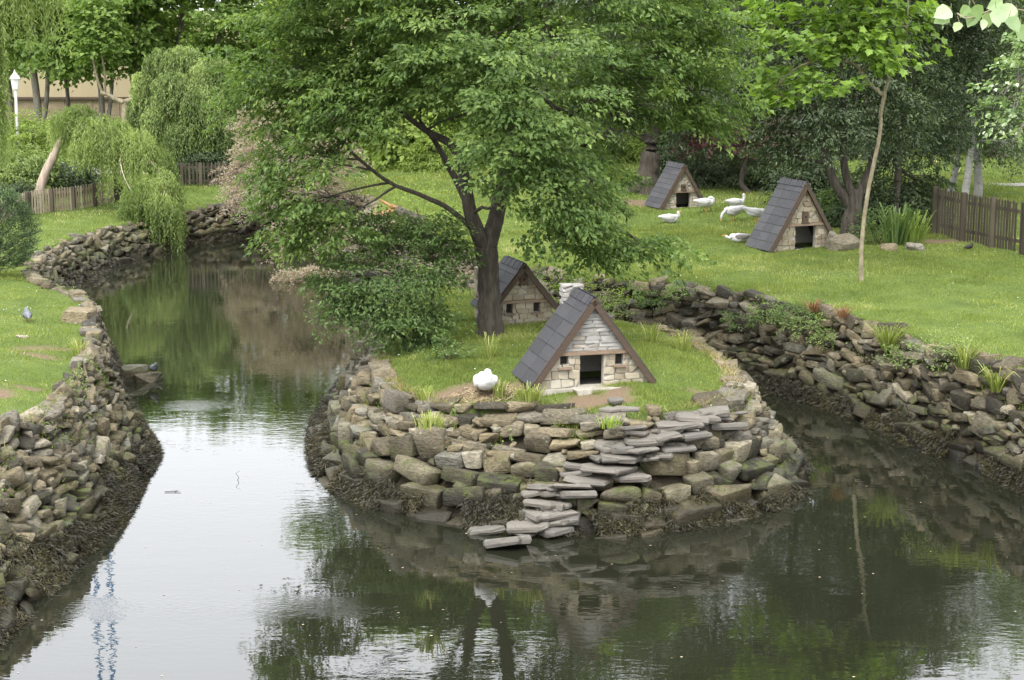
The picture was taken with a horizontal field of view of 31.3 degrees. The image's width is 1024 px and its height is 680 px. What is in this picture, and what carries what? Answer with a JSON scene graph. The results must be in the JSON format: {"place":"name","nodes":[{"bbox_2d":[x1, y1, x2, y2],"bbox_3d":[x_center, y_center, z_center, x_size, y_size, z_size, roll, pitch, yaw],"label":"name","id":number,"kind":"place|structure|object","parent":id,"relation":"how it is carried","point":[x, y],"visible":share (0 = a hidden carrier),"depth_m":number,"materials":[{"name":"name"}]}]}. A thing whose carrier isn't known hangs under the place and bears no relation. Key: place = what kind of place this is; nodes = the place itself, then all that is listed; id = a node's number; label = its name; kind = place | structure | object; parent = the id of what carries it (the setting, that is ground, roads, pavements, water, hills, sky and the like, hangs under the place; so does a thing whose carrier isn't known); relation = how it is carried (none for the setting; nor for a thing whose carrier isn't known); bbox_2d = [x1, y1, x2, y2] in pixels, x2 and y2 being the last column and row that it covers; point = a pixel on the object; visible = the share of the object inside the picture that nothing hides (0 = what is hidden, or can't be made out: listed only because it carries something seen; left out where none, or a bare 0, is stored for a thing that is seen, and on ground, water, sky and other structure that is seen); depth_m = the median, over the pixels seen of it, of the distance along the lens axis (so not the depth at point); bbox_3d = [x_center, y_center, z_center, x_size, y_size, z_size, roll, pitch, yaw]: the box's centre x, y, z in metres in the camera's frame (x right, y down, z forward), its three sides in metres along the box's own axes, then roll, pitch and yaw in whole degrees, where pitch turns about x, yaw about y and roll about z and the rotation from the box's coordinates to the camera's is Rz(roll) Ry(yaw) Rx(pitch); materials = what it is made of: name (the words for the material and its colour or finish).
{"place":"outdoors","nodes":[
{"label":"outdoors","id":0,"kind":"place"},
{"bbox_2d":[0,235,1023,679],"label":"water","id":1,"kind":"structure","parent":0,"point":[318,575],"depth_m":26.17,"materials":[{"name":"black liquid"}]},
{"bbox_2d":[121,364,147,381],"bbox_3d":[-8.074,0.726,39.158,0.584,0.409,0.493,-3,11,-13],"label":"rock","id":2,"kind":"object","parent":1,"relation":"in","point":[129,371],"visible":0.72,"depth_m":38.94,"materials":[{"name":"stone"}]},
{"bbox_2d":[134,372,162,382],"bbox_3d":[-7.757,0.799,38.994,0.606,0.223,0.372,-1,11,-7],"label":"rock","id":3,"kind":"object","parent":1,"relation":"on","point":[149,377],"visible":1,"depth_m":38.91,"materials":[{"name":"stone"}]},
{"bbox_2d":[268,264,351,285],"bbox_3d":[-5.032,-1.581,52.851,4.264,1.317,2.274,0,11,0],"label":"brush heap","id":4,"kind":"object","parent":1,"relation":"in","point":[301,274],"visible":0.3,"depth_m":52.61,"materials":[{"name":"grey plant"}]},
{"bbox_2d":[0,10,1023,606],"bbox_3d":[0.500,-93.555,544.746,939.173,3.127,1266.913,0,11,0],"label":"ground","id":5,"kind":"structure","parent":0,"point":[594,400],"depth_m":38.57,"materials":[{"name":"plant"}]},
{"bbox_2d":[9,70,19,149],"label":"street lamp","id":6,"kind":"object","parent":5,"relation":"on","point":[14,77],"visible":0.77,"depth_m":65.41,"materials":[{"name":"metal"}]},
{"bbox_2d":[0,0,41,133],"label":"plane tree","id":7,"kind":"object","parent":5,"relation":"on","point":[14,63],"visible":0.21,"depth_m":85.84,"materials":[{"name":"green plant"}]},
{"bbox_2d":[0,186,43,271],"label":"conifer bush","id":8,"kind":"object","parent":5,"relation":"on","point":[11,198],"visible":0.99,"depth_m":43.46,"materials":[{"name":"green plant"}]},
{"bbox_2d":[0,180,44,207],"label":"garden shrub","id":9,"kind":"object","parent":5,"relation":"on","point":[20,187],"visible":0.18,"depth_m":61.03,"materials":[{"name":"green plant"}]},
{"bbox_2d":[0,142,68,198],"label":"garden shrub","id":10,"kind":"object","parent":5,"relation":"on","point":[20,170],"visible":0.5,"depth_m":63.09,"materials":[{"name":"green plant"}]},
{"bbox_2d":[0,0,75,201],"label":"weeping willow","id":11,"kind":"object","parent":5,"relation":"on","point":[3,84],"visible":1,"depth_m":23.85,"materials":[{"name":"green plant"}]},
{"bbox_2d":[0,107,75,177],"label":"garden shrub","id":12,"kind":"object","parent":5,"relation":"on","point":[34,127],"visible":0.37,"depth_m":65.46,"materials":[{"name":"green plant"}]},
{"bbox_2d":[0,0,101,137],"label":"plane tree","id":13,"kind":"object","parent":5,"relation":"on","point":[34,65],"visible":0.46,"depth_m":83.82,"materials":[{"name":"green plant"}]},
{"bbox_2d":[26,157,106,196],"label":"garden shrub","id":14,"kind":"object","parent":5,"relation":"on","point":[77,180],"visible":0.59,"depth_m":63.88,"materials":[{"name":"green plant"}]},
{"bbox_2d":[27,179,117,213],"bbox_3d":[-14.775,-4.791,61.599,0.168,1.015,3.797,8,13,37],"label":"picket fence","id":15,"kind":"object","parent":5,"relation":"on","point":[50,193],"visible":0.84,"depth_m":61.48,"materials":[{"name":"brown wood"}]},
{"bbox_2d":[0,273,150,638],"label":"stone wall","id":16,"kind":"structure","parent":5,"relation":"on","point":[118,421],"depth_m":27.95,"materials":[{"name":"stone"}]},
{"bbox_2d":[0,336,164,650],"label":"seaweed","id":17,"kind":"object","parent":16,"relation":"attached to","point":[128,494],"visible":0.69,"depth_m":27.58,"materials":[{"name":"plant"}]},
{"bbox_2d":[32,1,123,107],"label":"plane tree","id":18,"kind":"object","parent":5,"relation":"on","point":[66,84],"visible":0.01,"depth_m":87.19,"materials":[{"name":"green plant"}]},
{"bbox_2d":[61,307,96,323],"bbox_3d":[-8.634,-0.463,36.469,0.601,0.340,0.492,2,11,11],"label":"boulder","id":19,"kind":"object","parent":5,"relation":"on","point":[76,315],"visible":0.81,"depth_m":36.27,"materials":[{"name":"stone"}]},
{"bbox_2d":[52,0,135,120],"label":"plane tree","id":20,"kind":"object","parent":5,"relation":"on","point":[91,27],"visible":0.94,"depth_m":80.37,"materials":[{"name":"green plant"}]},
{"bbox_2d":[35,0,162,138],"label":"plane tree","id":21,"kind":"object","parent":5,"relation":"on","point":[112,75],"visible":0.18,"depth_m":84.23,"materials":[{"name":"green plant"}]},
{"bbox_2d":[33,103,188,252],"bbox_3d":[-13.004,-5.077,60.759,6.520,5.471,3.272,9,14,41],"label":"weeping willow","id":22,"kind":"object","parent":5,"relation":"on","point":[155,198],"visible":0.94,"depth_m":60.19,"materials":[{"name":"plant"}]},
{"bbox_2d":[66,0,187,135],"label":"plane tree","id":23,"kind":"object","parent":5,"relation":"on","point":[139,48],"visible":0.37,"depth_m":84.86,"materials":[{"name":"green plant"}]},
{"bbox_2d":[141,0,227,124],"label":"plane tree","id":24,"kind":"object","parent":5,"relation":"on","point":[176,21],"visible":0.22,"depth_m":88.53,"materials":[{"name":"green plant"}]},
{"bbox_2d":[125,44,253,177],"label":"curly willow","id":25,"kind":"object","parent":5,"relation":"on","point":[177,82],"visible":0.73,"depth_m":66.35,"materials":[{"name":"green plant"}]},
{"bbox_2d":[173,148,231,183],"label":"garden shrub","id":26,"kind":"object","parent":5,"relation":"on","point":[213,157],"visible":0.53,"depth_m":65.92,"materials":[{"name":"green plant"}]},
{"bbox_2d":[18,188,407,289],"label":"stone wall","id":27,"kind":"structure","parent":5,"relation":"on","point":[90,250],"depth_m":56.69,"materials":[{"name":"stone"}]},
{"bbox_2d":[64,222,350,289],"bbox_3d":[-8.692,-2.084,53.273,7.832,0.626,21.605,0,11,0],"label":"seaweed","id":28,"kind":"object","parent":27,"relation":"attached to","point":[107,268],"visible":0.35,"depth_m":57.21,"materials":[{"name":"plant"}]},
{"bbox_2d":[163,0,276,130],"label":"plane tree","id":29,"kind":"object","parent":5,"relation":"on","point":[218,12],"visible":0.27,"depth_m":84.15,"materials":[{"name":"green plant"}]},
{"bbox_2d":[180,161,268,185],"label":"picket fence","id":30,"kind":"object","parent":5,"relation":"on","point":[200,180],"visible":0.45,"depth_m":65.25,"materials":[{"name":"brown wood"}]},
{"bbox_2d":[222,0,293,137],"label":"plane tree","id":31,"kind":"object","parent":5,"relation":"on","point":[252,46],"visible":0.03,"depth_m":84.59,"materials":[{"name":"green plant"}]},
{"bbox_2d":[0,16,564,121],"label":"building","id":32,"kind":"structure","parent":5,"relation":"on","point":[85,92],"depth_m":99.18,"materials":[{"name":"beige paint"}]},
{"bbox_2d":[205,91,374,228],"bbox_3d":[-7.418,-6.046,61.101,5.669,4.634,3.797,-7,13,-34],"label":"tamarisk","id":33,"kind":"object","parent":5,"relation":"on","point":[237,197],"visible":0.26,"depth_m":60.70,"materials":[{"name":"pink plant"}]},
{"bbox_2d":[254,0,353,145],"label":"plane tree","id":34,"kind":"object","parent":5,"relation":"on","point":[323,12],"visible":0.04,"depth_m":82.02,"materials":[{"name":"green plant"}]},
{"bbox_2d":[256,210,395,269],"bbox_3d":[-4.971,-2.766,50.446,4.155,1.840,2.206,0,11,0],"label":"shrub","id":35,"kind":"object","parent":5,"relation":"on","point":[334,229],"visible":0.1,"depth_m":50.26,"materials":[{"name":"green plant"}]},
{"bbox_2d":[318,6,437,164],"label":"plane tree","id":36,"kind":"object","parent":5,"relation":"on","point":[376,132],"visible":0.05,"depth_m":68.91,"materials":[{"name":"green plant"}]},
{"bbox_2d":[343,131,419,174],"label":"garden shrub","id":37,"kind":"object","parent":5,"relation":"on","point":[392,164],"visible":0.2,"depth_m":69.05,"materials":[{"name":"green plant"}]},
{"bbox_2d":[296,204,488,359],"bbox_3d":[-2.222,-0.953,34.237,3.429,3.160,2.804,2,11,12],"label":"shrub","id":38,"kind":"object","parent":5,"relation":"on","point":[377,296],"visible":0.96,"depth_m":33.73,"materials":[{"name":"green plant"}]},
{"bbox_2d":[379,199,424,225],"bbox_3d":[-3.256,-3.510,50.655,1.748,0.836,0.340,-3,11,-15],"label":"broken log","id":39,"kind":"object","parent":5,"relation":"on","point":[399,208],"visible":0.39,"depth_m":50.60,"materials":[{"name":"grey wood"}]},
{"bbox_2d":[341,1,467,170],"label":"plane tree","id":40,"kind":"object","parent":5,"relation":"on","point":[411,133],"visible":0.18,"depth_m":68.33,"materials":[{"name":"green plant"}]},
{"bbox_2d":[380,176,458,224],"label":"lime shrub","id":41,"kind":"object","parent":5,"relation":"on","point":[410,200],"visible":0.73,"depth_m":50.71,"materials":[{"name":"green plant"}]},
{"bbox_2d":[394,125,490,172],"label":"garden shrub","id":42,"kind":"object","parent":5,"relation":"on","point":[433,163],"visible":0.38,"depth_m":67.37,"materials":[{"name":"green plant"}]},
{"bbox_2d":[420,329,475,362],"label":"bush","id":43,"kind":"object","parent":5,"relation":"on","point":[453,351],"visible":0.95,"depth_m":32.56,"materials":[{"name":"green plant"}]},
{"bbox_2d":[432,0,536,162],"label":"plane tree","id":44,"kind":"object","parent":5,"relation":"on","point":[464,125],"visible":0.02,"depth_m":69.92,"materials":[{"name":"green plant"}]},
{"bbox_2d":[450,384,519,403],"bbox_3d":[-0.454,0.897,30.287,1.279,0.272,0.968,0,11,0],"label":"nest","id":45,"kind":"object","parent":5,"relation":"on","point":[472,394],"visible":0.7,"depth_m":30.32,"materials":[{"name":"wicker"}]},
{"bbox_2d":[473,369,497,389],"bbox_3d":[-0.449,0.621,30.322,0.410,0.388,0.764,-2,11,-12],"label":"goose","id":46,"kind":"object","parent":45,"relation":"on","point":[485,379],"visible":1,"depth_m":30.06},
{"bbox_2d":[200,0,775,336],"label":"maple tree","id":47,"kind":"object","parent":5,"relation":"on","point":[409,57],"visible":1,"depth_m":33.27,"materials":[{"name":"green plant"}]},
{"bbox_2d":[0,194,994,520],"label":"wall herbs","id":48,"kind":"object","parent":5,"relation":"on","point":[108,390],"depth_m":29.98,"materials":[{"name":"green plant"}]},
{"bbox_2d":[0,190,1023,517],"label":"overhanging grass","id":49,"kind":"structure","parent":5,"relation":"on","point":[576,426],"depth_m":31.03,"materials":[{"name":"plant"}]},
{"bbox_2d":[470,255,558,325],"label":"duck house","id":50,"kind":"structure","parent":5,"relation":"on","point":[526,296],"depth_m":36.05,"materials":[{"name":"slate-grey roof felt tile"},{"name":"cream stone"},{"name":"brown wood"}]},
{"bbox_2d":[511,380,546,402],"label":"grass tuft","id":51,"kind":"object","parent":5,"relation":"on","point":[530,395],"visible":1,"depth_m":29.66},
{"bbox_2d":[472,0,636,158],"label":"plane tree","id":52,"kind":"object","parent":5,"relation":"on","point":[549,24],"visible":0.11,"depth_m":68.74,"materials":[{"name":"green plant"}]},
{"bbox_2d":[373,319,743,413],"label":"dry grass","id":53,"kind":"structure","parent":5,"relation":"on","point":[674,333],"depth_m":31.44,"materials":[{"name":"plant"}]},
{"bbox_2d":[308,280,812,539],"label":"stone wall","id":54,"kind":"structure","parent":5,"relation":"on","point":[358,448],"depth_m":29.38,"materials":[{"name":"stone"}]},
{"bbox_2d":[408,409,451,429],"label":"grass tuft","id":55,"kind":"object","parent":54,"relation":"on","point":[430,419],"visible":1,"depth_m":27.48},
{"bbox_2d":[301,356,815,538],"bbox_3d":[0.642,1.085,35.897,9.300,0.752,17.104,0,11,0],"label":"seaweed","id":56,"kind":"object","parent":54,"relation":"attached to","point":[351,491],"visible":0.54,"depth_m":28.67,"materials":[{"name":"plant"}]},
{"bbox_2d":[467,405,748,548],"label":"stone steps","id":57,"kind":"structure","parent":54,"relation":"on","point":[546,518],"depth_m":28.30,"materials":[{"name":"grey stone"}]},
{"bbox_2d":[519,241,605,307],"bbox_3d":[0.835,-1.151,38.856,2.343,1.919,1.964,0,11,0],"label":"lime shrub","id":58,"kind":"object","parent":5,"relation":"on","point":[548,282],"visible":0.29,"depth_m":38.70,"materials":[{"name":"green plant"}]},
{"bbox_2d":[497,0,655,155],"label":"backdrop tree","id":59,"kind":"object","parent":5,"relation":"on","point":[555,36],"visible":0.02,"depth_m":74.48,"materials":[{"name":"green plant"}]},
{"bbox_2d":[512,283,656,395],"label":"duck house","id":60,"kind":"structure","parent":5,"relation":"on","point":[578,333],"depth_m":30.33,"materials":[{"name":"beige stone"}]},
{"bbox_2d":[552,272,638,318],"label":"lime shrub","id":61,"kind":"object","parent":5,"relation":"on","point":[608,308],"visible":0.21,"depth_m":39.24,"materials":[{"name":"green plant"}]},
{"bbox_2d":[585,129,662,163],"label":"garden shrub","id":62,"kind":"object","parent":5,"relation":"on","point":[631,151],"visible":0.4,"depth_m":71.13,"materials":[{"name":"green plant"}]},
{"bbox_2d":[537,0,786,194],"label":"old tree","id":63,"kind":"object","parent":5,"relation":"on","point":[649,165],"visible":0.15,"depth_m":58.89,"materials":[{"name":"green plant"}]},
{"bbox_2d":[644,161,702,209],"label":"duck house","id":64,"kind":"structure","parent":5,"relation":"on","point":[675,186],"depth_m":54.98,"materials":[{"name":"wood"}]},
{"bbox_2d":[640,129,715,176],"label":"garden shrub","id":65,"kind":"object","parent":5,"relation":"on","point":[664,153],"visible":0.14,"depth_m":65.20,"materials":[{"name":"green plant"}]},
{"bbox_2d":[662,329,695,351],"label":"grass tuft","id":66,"kind":"object","parent":5,"relation":"on","point":[683,344],"visible":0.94,"depth_m":33.85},
{"bbox_2d":[370,232,1023,490],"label":"stone wall","id":67,"kind":"structure","parent":5,"relation":"on","point":[833,374],"depth_m":35.84,"materials":[{"name":"stone"}]},
{"bbox_2d":[631,290,669,311],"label":"wall weed","id":68,"kind":"object","parent":67,"relation":"on","point":[649,302],"depth_m":40.49,"materials":[{"name":"green plant"}]},
{"bbox_2d":[369,290,1023,495],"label":"seaweed","id":69,"kind":"object","parent":67,"relation":"attached to","point":[874,421],"visible":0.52,"depth_m":34.40,"materials":[{"name":"plant"}]},
{"bbox_2d":[719,307,770,331],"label":"wall weed","id":70,"kind":"object","parent":67,"relation":"attached to","point":[745,326],"depth_m":38.53,"materials":[{"name":"green plant"}]},
{"bbox_2d":[747,294,788,326],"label":"wall weed","id":71,"kind":"object","parent":67,"relation":"on","point":[766,317],"depth_m":38.11,"materials":[{"name":"green plant"}]},
{"bbox_2d":[761,293,828,329],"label":"wall weed","id":72,"kind":"object","parent":67,"relation":"on","point":[800,310],"depth_m":37.35,"materials":[{"name":"green plant"}]},
{"bbox_2d":[771,302,835,341],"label":"wall weed","id":73,"kind":"object","parent":67,"relation":"on","point":[809,322],"depth_m":37.11,"materials":[{"name":"green plant"}]},
{"bbox_2d":[804,326,843,350],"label":"wall weed","id":74,"kind":"object","parent":67,"relation":"on","point":[817,336],"depth_m":36.76,"materials":[{"name":"green plant"}]},
{"bbox_2d":[854,317,912,350],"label":"grass tuft","id":75,"kind":"object","parent":67,"relation":"on","point":[893,337],"depth_m":34.79,"materials":[{"name":"green plant"}]},
{"bbox_2d":[865,341,921,368],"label":"wall weed","id":76,"kind":"object","parent":67,"relation":"on","point":[899,356],"depth_m":34.21,"materials":[{"name":"green plant"}]},
{"bbox_2d":[901,323,991,376],"bbox_3d":[7.847,0.164,32.791,1.519,0.847,1.417,9,14,41],"label":"wall weed","id":77,"kind":"object","parent":67,"relation":"on","point":[926,336],"depth_m":32.80,"materials":[{"name":"green plant"}]},
{"bbox_2d":[940,336,995,369],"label":"grass tuft","id":78,"kind":"object","parent":67,"relation":"on","point":[962,356],"depth_m":32.27,"materials":[{"name":"green plant"}]},
{"bbox_2d":[977,360,1014,392],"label":"grass tuft","id":79,"kind":"object","parent":67,"relation":"on","point":[996,386],"depth_m":31.46,"materials":[{"name":"green plant"}]},
{"bbox_2d":[664,136,752,188],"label":"garden shrub","id":80,"kind":"object","parent":5,"relation":"on","point":[710,173],"visible":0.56,"depth_m":61.35,"materials":[{"name":"green plant"}]},
{"bbox_2d":[669,116,804,193],"bbox_3d":[7.375,-6.004,59.352,4.592,2.626,2.695,0,11,0],"label":"purple tree","id":81,"kind":"object","parent":5,"relation":"on","point":[742,186],"visible":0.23,"depth_m":59.33,"materials":[{"name":"green plant"}]},
{"bbox_2d":[640,0,833,160],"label":"backdrop tree","id":82,"kind":"object","parent":5,"relation":"on","point":[734,10],"visible":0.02,"depth_m":73.24,"materials":[{"name":"green plant"}]},
{"bbox_2d":[468,0,1023,106],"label":"woods","id":83,"kind":"object","parent":5,"relation":"on","point":[837,77],"depth_m":106.91,"materials":[{"name":"green plant"}]},
{"bbox_2d":[719,144,812,191],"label":"garden shrub","id":84,"kind":"object","parent":5,"relation":"on","point":[754,184],"visible":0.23,"depth_m":60.45,"materials":[{"name":"green plant"}]},
{"bbox_2d":[695,0,845,152],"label":"backdrop tree","id":85,"kind":"object","parent":5,"relation":"on","point":[797,118],"visible":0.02,"depth_m":75.26,"materials":[{"name":"green plant"}]},
{"bbox_2d":[745,177,832,252],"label":"duck house","id":86,"kind":"structure","parent":5,"relation":"on","point":[791,215],"depth_m":46.13,"materials":[{"name":"beige stone"}]},
{"bbox_2d":[758,139,841,204],"bbox_3d":[8.960,-4.942,55.973,2.919,2.484,2.502,0,11,0],"label":"garden shrub","id":87,"kind":"object","parent":5,"relation":"on","point":[818,181],"visible":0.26,"depth_m":55.53,"materials":[{"name":"green plant"}]},
{"bbox_2d":[713,0,952,280],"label":"young tree","id":88,"kind":"object","parent":5,"relation":"on","point":[864,21],"visible":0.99,"depth_m":39.54,"materials":[{"name":"green plant"}]},
{"bbox_2d":[825,233,859,251],"bbox_3d":[8.351,-2.332,45.978,0.718,0.669,0.936,10,15,44],"label":"boulder","id":89,"kind":"object","parent":5,"relation":"on","point":[843,242],"visible":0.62,"depth_m":45.69,"materials":[{"name":"stone"}]},
{"bbox_2d":[701,0,987,237],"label":"elm tree","id":90,"kind":"object","parent":5,"relation":"on","point":[851,198],"visible":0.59,"depth_m":46.86,"materials":[{"name":"green plant"}]},
{"bbox_2d":[815,186,879,227],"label":"garden shrub","id":91,"kind":"object","parent":5,"relation":"on","point":[826,200],"visible":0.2,"depth_m":50.77,"materials":[{"name":"green plant"}]},
{"bbox_2d":[824,171,912,229],"bbox_3d":[9.881,-3.600,50.625,2.624,2.201,2.245,0,11,0],"label":"garden shrub","id":92,"kind":"object","parent":5,"relation":"on","point":[878,192],"visible":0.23,"depth_m":50.19,"materials":[{"name":"green plant"}]},
{"bbox_2d":[802,0,952,161],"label":"backdrop tree","id":93,"kind":"object","parent":5,"relation":"on","point":[837,146],"visible":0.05,"depth_m":72.57,"materials":[{"name":"green plant"}]},
{"bbox_2d":[845,203,909,244],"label":"undergrowth plant","id":94,"kind":"object","parent":5,"relation":"on","point":[877,229],"visible":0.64,"depth_m":46.85,"materials":[{"name":"green plant"}]},
{"bbox_2d":[872,201,926,245],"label":"undergrowth plant","id":95,"kind":"object","parent":5,"relation":"on","point":[892,238],"visible":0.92,"depth_m":46.46,"materials":[{"name":"green plant"}]},
{"bbox_2d":[893,209,937,243],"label":"undergrowth plant","id":96,"kind":"object","parent":5,"relation":"on","point":[915,232],"visible":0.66,"depth_m":46.85,"materials":[{"name":"green plant"}]},
{"bbox_2d":[878,172,956,227],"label":"garden shrub","id":97,"kind":"object","parent":5,"relation":"on","point":[917,201],"visible":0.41,"depth_m":50.68,"materials":[{"name":"green plant"}]},
{"bbox_2d":[834,0,1023,230],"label":"dark tree","id":98,"kind":"object","parent":5,"relation":"on","point":[973,57],"visible":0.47,"depth_m":49.78,"materials":[{"name":"green plant"}]},
{"bbox_2d":[894,3,1023,191],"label":"birch tree","id":99,"kind":"object","parent":5,"relation":"on","point":[955,174],"visible":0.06,"depth_m":58.91,"materials":[{"name":"green plant"}]},
{"bbox_2d":[910,0,1023,197],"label":"birch tree","id":100,"kind":"object","parent":5,"relation":"on","point":[968,171],"visible":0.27,"depth_m":56.17,"materials":[{"name":"green plant"}]},
{"bbox_2d":[920,0,1023,196],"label":"birch tree","id":101,"kind":"object","parent":5,"relation":"on","point":[978,183],"visible":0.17,"depth_m":57.84,"materials":[{"name":"green plant"}]},
{"bbox_2d":[931,186,1023,254],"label":"picket fence","id":102,"kind":"object","parent":5,"relation":"on","point":[965,202],"visible":0.97,"depth_m":47.15,"materials":[{"name":"brown wood"}]},
{"bbox_2d":[934,0,1023,148],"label":"white poplar","id":103,"kind":"object","parent":5,"relation":"on","point":[1001,12],"visible":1,"depth_m":24.51,"materials":[{"name":"grey plant"}]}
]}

